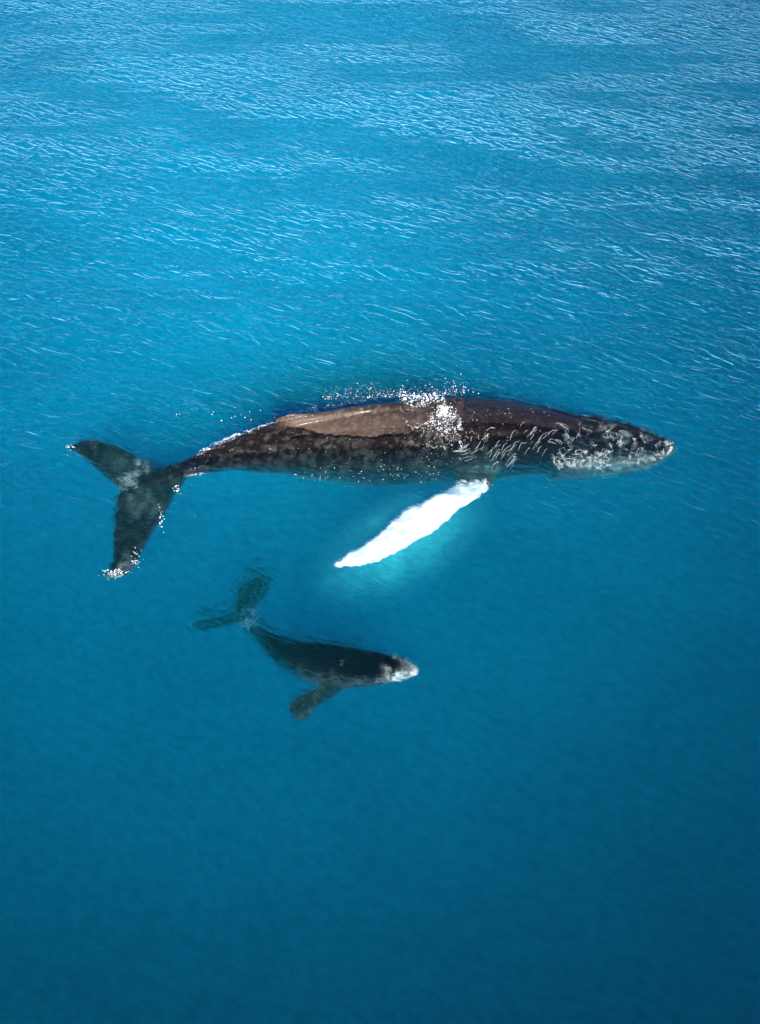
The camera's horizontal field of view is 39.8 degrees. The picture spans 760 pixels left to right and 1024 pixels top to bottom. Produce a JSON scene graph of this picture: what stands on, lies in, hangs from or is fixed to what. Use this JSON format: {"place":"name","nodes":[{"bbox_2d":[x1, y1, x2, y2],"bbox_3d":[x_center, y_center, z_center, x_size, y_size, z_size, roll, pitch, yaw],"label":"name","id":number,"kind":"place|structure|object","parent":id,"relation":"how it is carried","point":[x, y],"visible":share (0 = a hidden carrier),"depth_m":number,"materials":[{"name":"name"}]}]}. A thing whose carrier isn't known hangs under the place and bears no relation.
{"place":"outdoors","nodes":[
{"label":"outdoors","id":0,"kind":"place"},
{"bbox_2d":[0,0,759,1023],"bbox_3d":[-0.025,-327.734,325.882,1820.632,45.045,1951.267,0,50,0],"label":"water","id":1,"kind":"structure","parent":0,"point":[358,736],"depth_m":21.40,"materials":[{"name":"blue liquid"}]},
{"bbox_2d":[176,378,478,420],"bbox_3d":[-1.183,-2.632,23.442,6.737,0.438,0.932,-4,50,-3],"label":"spray","id":2,"kind":"object","parent":1,"relation":"on","point":[392,394],"visible":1,"depth_m":23.43,"materials":[{"name":"white liquid"}]},
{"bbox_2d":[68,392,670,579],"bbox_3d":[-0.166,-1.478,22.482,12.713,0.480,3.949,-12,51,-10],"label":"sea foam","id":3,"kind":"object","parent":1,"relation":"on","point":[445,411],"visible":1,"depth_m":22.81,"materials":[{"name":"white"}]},
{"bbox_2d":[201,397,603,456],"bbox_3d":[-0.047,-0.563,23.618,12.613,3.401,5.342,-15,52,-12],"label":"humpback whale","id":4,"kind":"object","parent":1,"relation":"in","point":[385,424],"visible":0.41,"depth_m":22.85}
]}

